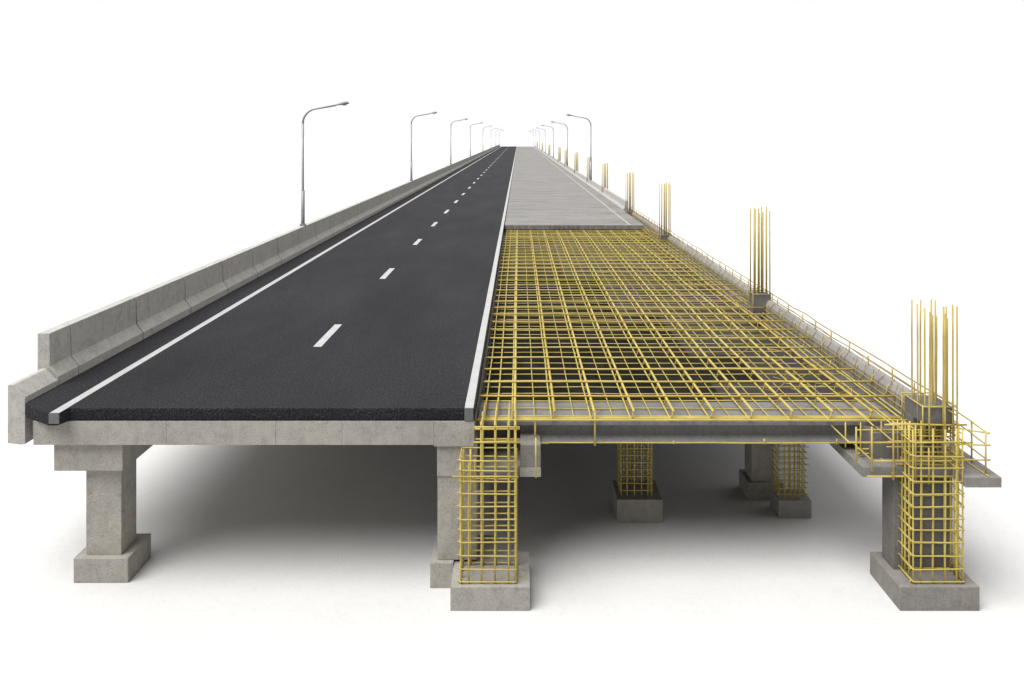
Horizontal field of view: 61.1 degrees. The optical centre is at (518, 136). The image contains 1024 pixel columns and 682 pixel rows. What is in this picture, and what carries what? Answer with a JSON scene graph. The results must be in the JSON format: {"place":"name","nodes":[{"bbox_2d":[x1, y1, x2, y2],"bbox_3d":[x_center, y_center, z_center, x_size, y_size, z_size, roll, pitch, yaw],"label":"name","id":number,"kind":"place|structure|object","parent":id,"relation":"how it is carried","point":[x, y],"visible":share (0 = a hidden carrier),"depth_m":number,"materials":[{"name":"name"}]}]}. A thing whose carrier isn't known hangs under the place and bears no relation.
{"place":"outdoors","nodes":[
{"label":"outdoors","id":0,"kind":"place"},
{"bbox_2d":[54,445,152,582],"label":"bridge pier","id":1,"kind":"structure","parent":0,"point":[117,549],"depth_m":15.57,"materials":[{"name":"concrete"}]},
{"bbox_2d":[450,118,467,164],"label":"street lamp","id":2,"kind":"object","parent":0,"point":[450,142],"visible":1,"depth_m":116.95,"materials":[{"name":"metal"}]},
{"bbox_2d":[470,122,482,155],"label":"street lamp","id":3,"kind":"object","parent":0,"point":[470,138],"visible":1,"depth_m":163.96,"materials":[{"name":"metal"}]},
{"bbox_2d":[0,137,1023,681],"bbox_3d":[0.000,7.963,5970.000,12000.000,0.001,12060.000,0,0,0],"label":"ground","id":4,"kind":"structure","parent":0,"point":[286,563],"depth_m":19.32,"materials":[{"name":"white"}]},
{"bbox_2d":[430,417,540,587],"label":"bridge pier","id":5,"kind":"structure","parent":4,"relation":"on","point":[446,549],"depth_m":15.38,"materials":[{"name":"concrete"}]},
{"bbox_2d":[32,228,504,445],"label":"bridge deck","id":6,"kind":"structure","parent":5,"relation":"on","point":[282,432],"depth_m":15.29,"materials":[{"name":"concrete"}]},
{"bbox_2d":[8,369,57,444],"bbox_3d":[-9.043,5.014,16.157,0.315,1.076,1.115,0,0,0],"label":"barrier stub","id":7,"kind":"object","parent":6,"relation":"attached to","point":[23,391],"visible":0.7,"depth_m":15.62,"materials":[{"name":"concrete"}]},
{"bbox_2d":[26,146,516,425],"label":"road","id":8,"kind":"structure","parent":6,"relation":"on","point":[384,314],"depth_m":20.78,"materials":[{"name":"black asphalt"}]},
{"bbox_2d":[38,325,78,384],"bbox_3d":[-9.085,4.671,17.110,0.400,1.742,0.780,0,0,0],"label":"barrier segment","id":9,"kind":"object","parent":8,"relation":"on","point":[56,360],"visible":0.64,"depth_m":16.95,"materials":[{"name":"concrete"}]},
{"bbox_2d":[60,297,142,373],"bbox_3d":[-9.085,4.671,19.000,0.400,1.742,2.958,0,0,0],"label":"barrier segment","id":10,"kind":"object","parent":8,"relation":"on","point":[100,335],"visible":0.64,"depth_m":18.82,"materials":[{"name":"concrete"}]},
{"bbox_2d":[128,277,190,338],"bbox_3d":[-9.085,4.671,22.000,0.400,1.742,2.958,0,0,0],"label":"barrier segment","id":11,"kind":"object","parent":8,"relation":"on","point":[161,306],"visible":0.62,"depth_m":21.83,"materials":[{"name":"concrete"}]},
{"bbox_2d":[177,261,227,312],"bbox_3d":[-9.085,4.671,25.000,0.400,1.742,2.958,0,0,0],"label":"barrier segment","id":12,"kind":"object","parent":8,"relation":"on","point":[205,285],"visible":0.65,"depth_m":24.86,"materials":[{"name":"concrete"}]},
{"bbox_2d":[215,248,256,292],"bbox_3d":[-9.085,4.671,28.000,0.400,1.742,2.958,0,0,0],"label":"barrier segment","id":13,"kind":"object","parent":8,"relation":"on","point":[239,270],"visible":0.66,"depth_m":27.87,"materials":[{"name":"concrete"}]},
{"bbox_2d":[247,238,281,277],"bbox_3d":[-9.085,4.671,31.000,0.400,1.742,2.958,0,0,0],"label":"barrier segment","id":14,"kind":"object","parent":8,"relation":"on","point":[266,258],"visible":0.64,"depth_m":30.85,"materials":[{"name":"concrete"}]},
{"bbox_2d":[272,229,301,263],"bbox_3d":[-9.085,4.671,34.000,0.400,1.742,2.958,0,0,0],"label":"barrier segment","id":15,"kind":"object","parent":8,"relation":"on","point":[288,248],"visible":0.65,"depth_m":33.90,"materials":[{"name":"concrete"}]},
{"bbox_2d":[294,222,318,252],"bbox_3d":[-9.085,4.671,37.000,0.400,1.742,2.958,0,0,0],"label":"barrier segment","id":16,"kind":"object","parent":8,"relation":"on","point":[307,239],"visible":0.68,"depth_m":36.93,"materials":[{"name":"concrete"}]},
{"bbox_2d":[300,102,348,225],"bbox_3d":[-8.238,1.160,36.800,2.075,5.280,0.250,0,0,0],"label":"street lamp","id":17,"kind":"object","parent":16,"relation":"on","point":[302,223],"visible":1,"depth_m":36.76,"materials":[{"name":"metal"}]},
{"bbox_2d":[311,216,332,243],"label":"barrier segment","id":18,"kind":"object","parent":8,"relation":"on","point":[323,232],"visible":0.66,"depth_m":39.95,"materials":[{"name":"concrete"}]},
{"bbox_2d":[325,210,345,236],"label":"barrier segment","id":19,"kind":"object","parent":8,"relation":"on","point":[337,225],"visible":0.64,"depth_m":42.85,"materials":[{"name":"concrete"}]},
{"bbox_2d":[340,206,355,228],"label":"barrier segment","id":20,"kind":"object","parent":8,"relation":"on","point":[348,220],"visible":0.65,"depth_m":45.82,"materials":[{"name":"concrete"}]},
{"bbox_2d":[350,202,365,223],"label":"barrier segment","id":21,"kind":"object","parent":8,"relation":"on","point":[359,215],"visible":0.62,"depth_m":48.92,"materials":[{"name":"concrete"}]},
{"bbox_2d":[360,198,374,218],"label":"barrier segment","id":22,"kind":"object","parent":8,"relation":"on","point":[368,211],"visible":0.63,"depth_m":51.86,"materials":[{"name":"concrete"}]},
{"bbox_2d":[369,195,381,213],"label":"barrier segment","id":23,"kind":"object","parent":8,"relation":"on","point":[376,207],"visible":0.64,"depth_m":54.84,"materials":[{"name":"concrete"}]},
{"bbox_2d":[377,192,388,209],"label":"barrier segment","id":24,"kind":"object","parent":8,"relation":"on","point":[384,203],"visible":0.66,"depth_m":57.97,"materials":[{"name":"concrete"}]},
{"bbox_2d":[384,189,394,205],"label":"barrier segment","id":25,"kind":"object","parent":8,"relation":"on","point":[390,200],"visible":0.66,"depth_m":60.80,"materials":[{"name":"concrete"}]},
{"bbox_2d":[391,187,400,202],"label":"barrier segment","id":26,"kind":"object","parent":8,"relation":"on","point":[396,197],"visible":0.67,"depth_m":63.82,"materials":[{"name":"concrete"}]},
{"bbox_2d":[396,184,405,199],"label":"barrier segment","id":27,"kind":"object","parent":8,"relation":"on","point":[402,194],"visible":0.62,"depth_m":66.90,"materials":[{"name":"concrete"}]},
{"bbox_2d":[403,182,410,196],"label":"barrier segment","id":28,"kind":"object","parent":8,"relation":"on","point":[407,192],"visible":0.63,"depth_m":69.90,"materials":[{"name":"concrete"}]},
{"bbox_2d":[408,181,414,193],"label":"barrier segment","id":29,"kind":"object","parent":8,"relation":"on","point":[411,189],"visible":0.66,"depth_m":72.92,"materials":[{"name":"concrete"}]},
{"bbox_2d":[410,112,436,180],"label":"street lamp","id":30,"kind":"object","parent":29,"relation":"on","point":[411,179],"visible":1,"depth_m":73.94,"materials":[{"name":"metal"}]},
{"bbox_2d":[413,179,418,191],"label":"barrier segment","id":31,"kind":"object","parent":8,"relation":"on","point":[415,186],"visible":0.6,"depth_m":75.96,"materials":[{"name":"concrete"}]},
{"bbox_2d":[416,177,422,189],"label":"barrier segment","id":32,"kind":"object","parent":8,"relation":"on","point":[420,186],"visible":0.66,"depth_m":79.01,"materials":[{"name":"concrete"}]},
{"bbox_2d":[421,176,425,187],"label":"barrier segment","id":33,"kind":"object","parent":8,"relation":"on","point":[423,183],"visible":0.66,"depth_m":81.99,"materials":[{"name":"concrete"}]},
{"bbox_2d":[423,174,429,185],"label":"barrier segment","id":34,"kind":"object","parent":8,"relation":"on","point":[426,180],"visible":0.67,"depth_m":85.05,"materials":[{"name":"concrete"}]},
{"bbox_2d":[428,173,432,183],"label":"barrier segment","id":35,"kind":"object","parent":8,"relation":"on","point":[429,178],"visible":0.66,"depth_m":87.93,"materials":[{"name":"concrete"}]},
{"bbox_2d":[430,172,434,181],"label":"barrier segment","id":36,"kind":"object","parent":8,"relation":"on","point":[432,177],"visible":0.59,"depth_m":90.99,"materials":[{"name":"concrete"}]},
{"bbox_2d":[433,171,437,180],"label":"barrier segment","id":37,"kind":"object","parent":8,"relation":"on","point":[435,176],"visible":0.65,"depth_m":94.17,"materials":[{"name":"concrete"}]},
{"bbox_2d":[478,402,900,441],"bbox_3d":[3.110,5.388,16.380,7.700,0.375,1.200,0,0,0],"label":"front girder","id":38,"kind":"object","parent":5,"relation":"on","point":[693,431],"visible":0.64,"depth_m":15.95,"materials":[{"name":"grey concrete"}]},
{"bbox_2d":[475,226,919,445],"bbox_3d":[3.375,5.249,35.850,8.350,0.678,41.301,0,0,0],"label":"rebar mat","id":39,"kind":"object","parent":38,"relation":"on","point":[584,234],"visible":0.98,"depth_m":21.50,"materials":[{"name":"yellow metal"}]},
{"bbox_2d":[658,233,671,244],"bbox_3d":[7.050,4.973,41.700,0.586,0.580,0.563,0,0,0],"label":"column stub","id":40,"kind":"object","parent":39,"relation":"on","point":[663,237],"depth_m":41.46,"materials":[{"name":"grey concrete"}]},
{"bbox_2d":[659,182,670,238],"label":"starter bars","id":41,"kind":"object","parent":40,"relation":"on","point":[669,211],"visible":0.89,"depth_m":41.56,"materials":[{"name":"yellow metal"}]},
{"bbox_2d":[748,290,772,315],"bbox_3d":[7.050,4.898,25.300,0.586,0.730,0.563,0,0,0],"label":"column stub","id":42,"kind":"object","parent":39,"relation":"on","point":[758,300],"depth_m":25.06,"materials":[{"name":"grey concrete"}]},
{"bbox_2d":[750,206,770,294],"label":"starter bars","id":43,"kind":"object","parent":42,"relation":"on","point":[762,259],"visible":0.87,"depth_m":25.16,"materials":[{"name":"yellow metal"}]},
{"bbox_2d":[631,207,956,415],"bbox_3d":[7.252,4.815,35.600,0.378,0.622,41.800,0,0,0],"label":"edge wire rail","id":44,"kind":"object","parent":39,"relation":"on","point":[868,359],"visible":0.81,"depth_m":20.97,"materials":[{"name":"yellow metal"}]},
{"bbox_2d":[450,552,529,610],"bbox_3d":[-0.478,7.761,15.162,1.337,0.403,1.245,0,0,0],"label":"pier footing","id":45,"kind":"object","parent":4,"relation":"on","point":[489,597],"visible":0.9,"depth_m":14.54,"materials":[{"name":"concrete"}]},
{"bbox_2d":[452,402,536,583],"bbox_3d":[-0.408,6.202,15.496,1.424,2.757,1.812,0,0,0],"label":"column cage","id":46,"kind":"object","parent":45,"relation":"on","point":[482,428],"depth_m":14.65,"materials":[{"name":"yellow metal"}]},
{"bbox_2d":[612,480,662,522],"bbox_3d":[2.498,7.723,18.355,0.935,0.480,1.010,0,0,0],"label":"pier footing","id":47,"kind":"object","parent":4,"relation":"on","point":[637,508],"visible":1,"depth_m":17.85,"materials":[{"name":"concrete"}]},
{"bbox_2d":[617,443,652,496],"bbox_3d":[2.432,6.541,18.276,0.729,1.925,0.671,0,0,0],"label":"column cage","id":48,"kind":"object","parent":47,"relation":"on","point":[620,464],"depth_m":17.99,"materials":[{"name":"yellow metal"}]},
{"bbox_2d":[484,239,856,401],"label":"formwork deck","id":49,"kind":"structure","parent":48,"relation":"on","point":[722,353],"depth_m":22.92,"materials":[{"name":"grey"}]},
{"bbox_2d":[770,489,811,517],"bbox_3d":[5.765,7.780,18.375,0.690,0.365,0.610,0,0,0],"label":"pier footing","id":50,"kind":"object","parent":4,"relation":"on","point":[793,507],"visible":0.94,"depth_m":18.07,"materials":[{"name":"concrete"}]},
{"bbox_2d":[769,444,809,498],"bbox_3d":[5.731,6.609,18.384,0.737,2.019,0.608,0,0,0],"label":"column cage","id":51,"kind":"object","parent":50,"relation":"on","point":[800,451],"depth_m":18.19,"materials":[{"name":"yellow metal"}]},
{"bbox_2d":[870,552,978,610],"bbox_3d":[7.065,7.761,15.162,1.340,0.403,1.245,0,0,0],"label":"pier footing","id":52,"kind":"object","parent":4,"relation":"on","point":[901,591],"visible":0.83,"depth_m":14.54,"materials":[{"name":"concrete"}]},
{"bbox_2d":[830,403,1001,569],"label":"bridge pier","id":53,"kind":"structure","parent":52,"relation":"on","point":[891,512],"depth_m":15.12,"materials":[{"name":"concrete"}]},
{"bbox_2d":[831,408,966,483],"bbox_3d":[6.690,5.450,15.209,2.060,1.066,1.084,0,0,0],"label":"beam cage","id":54,"kind":"object","parent":53,"relation":"on","point":[897,441],"visible":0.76,"depth_m":14.94,"materials":[{"name":"yellow metal"}]},
{"bbox_2d":[901,392,955,433],"bbox_3d":[7.265,4.958,15.350,0.616,0.630,0.823,0,0,0],"label":"column stub","id":55,"kind":"object","parent":53,"relation":"on","point":[911,414],"depth_m":15.22,"materials":[{"name":"concrete"}]},
{"bbox_2d":[911,299,957,441],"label":"starter bars","id":56,"kind":"object","parent":55,"relation":"on","point":[933,353],"visible":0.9,"depth_m":15.02,"materials":[{"name":"yellow metal"}]},
{"bbox_2d":[946,409,990,476],"bbox_3d":[7.700,5.363,15.230,0.572,0.761,1.341,0,0,0],"label":"edge rebar frame","id":57,"kind":"object","parent":53,"relation":"on","point":[985,444],"visible":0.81,"depth_m":14.80,"materials":[{"name":"yellow metal"}]},
{"bbox_2d":[898,420,964,583],"bbox_3d":[7.066,6.254,14.882,0.947,2.652,0.585,0,0,0],"label":"column cage","id":58,"kind":"object","parent":52,"relation":"on","point":[955,530],"depth_m":14.65,"materials":[{"name":"yellow metal"}]},
{"bbox_2d":[0,0,1023,136],"label":"sky","id":59,"kind":"structure","parent":0,"point":[69,68],"materials":[{"name":"white"}]},
{"bbox_2d":[505,146,648,234],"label":"concrete roadway","id":60,"kind":"structure","parent":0,"point":[547,193],"depth_m":62.47,"materials":[{"name":"concrete"}]},
{"bbox_2d":[567,167,575,175],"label":"kerb barrier","id":61,"kind":"object","parent":60,"relation":"on","point":[571,170],"visible":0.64,"depth_m":113.03,"materials":[{"name":"concrete"}]},
{"bbox_2d":[576,152,577,170],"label":"starter bars","id":62,"kind":"object","parent":61,"relation":"on","point":[576,161],"visible":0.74,"depth_m":107.84,"materials":[{"name":"yellow metal"}]},
{"bbox_2d":[575,171,586,182],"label":"kerb barrier","id":63,"kind":"object","parent":60,"relation":"on","point":[580,176],"visible":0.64,"depth_m":96.80,"materials":[{"name":"concrete"}]},
{"bbox_2d":[585,178,602,193],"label":"kerb barrier","id":64,"kind":"object","parent":60,"relation":"on","point":[595,186],"visible":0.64,"depth_m":79.84,"materials":[{"name":"concrete"}]},
{"bbox_2d":[566,114,591,179],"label":"street lamp","id":65,"kind":"object","parent":64,"relation":"on","point":[590,146],"visible":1,"depth_m":84.25,"materials":[{"name":"metal"}]},
{"bbox_2d":[587,157,589,181],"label":"starter bars","id":66,"kind":"object","parent":64,"relation":"on","point":[588,167],"visible":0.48,"depth_m":87.96,"materials":[{"name":"yellow metal"}]},
{"bbox_2d":[600,187,626,211],"bbox_3d":[7.042,4.692,65.000,0.355,0.858,15.960,0,0,0],"label":"kerb barrier","id":67,"kind":"object","parent":60,"relation":"on","point":[616,200],"visible":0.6,"depth_m":62.68,"materials":[{"name":"concrete"}]},
{"bbox_2d":[628,208,916,415],"bbox_3d":[7.240,5.178,36.450,0.239,0.870,41.100,0,0,0],"label":"edge upstand","id":68,"kind":"object","parent":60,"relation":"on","point":[884,381],"visible":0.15,"depth_m":21.20,"materials":[{"name":"concrete"}]},
{"bbox_2d":[739,444,783,499],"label":"bridge pier","id":69,"kind":"structure","parent":0,"point":[755,479],"depth_m":19.05,"materials":[{"name":"concrete"}]},
{"bbox_3d":[7.050,4.998,54.900,0.586,0.530,0.563,0,0,0],"label":"column stub","id":70,"kind":"object","parent":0,"visible":0},
{"bbox_2d":[627,172,632,211],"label":"starter bars","id":71,"kind":"object","parent":70,"relation":"on","point":[629,192],"visible":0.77,"depth_m":54.74,"materials":[{"name":"yellow metal"}]},
{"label":"column stub","id":72,"kind":"object","parent":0,"visible":0},
{"bbox_2d":[604,163,607,188],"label":"starter bars","id":73,"kind":"object","parent":72,"relation":"on","point":[605,175],"visible":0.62,"depth_m":71.84,"materials":[{"name":"yellow metal"}]},
{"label":"kerb barrier","id":74,"kind":"object","parent":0,"visible":0},
{"bbox_2d":[551,121,567,165],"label":"street lamp","id":75,"kind":"object","parent":74,"relation":"on","point":[567,140],"visible":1,"depth_m":124.63,"materials":[{"name":"metal"}]},
{"bbox_2d":[564,149,566,166],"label":"starter bars","id":76,"kind":"object","parent":74,"relation":"on","point":[564,157],"visible":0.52,"depth_m":131.13,"materials":[{"name":"yellow metal"}]},
{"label":"kerb barrier","id":77,"kind":"object","parent":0,"visible":0},
{"bbox_2d":[558,147,560,160],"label":"starter bars","id":78,"kind":"object","parent":77,"relation":"on","point":[559,153],"visible":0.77,"depth_m":153.14,"materials":[{"name":"yellow metal"}]},
{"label":"kerb barrier","id":79,"kind":"object","parent":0,"visible":0},
{"bbox_2d":[542,125,553,156],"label":"street lamp","id":80,"kind":"object","parent":79,"relation":"on","point":[553,140],"visible":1,"depth_m":174.93,"materials":[{"name":"metal"}]}
]}

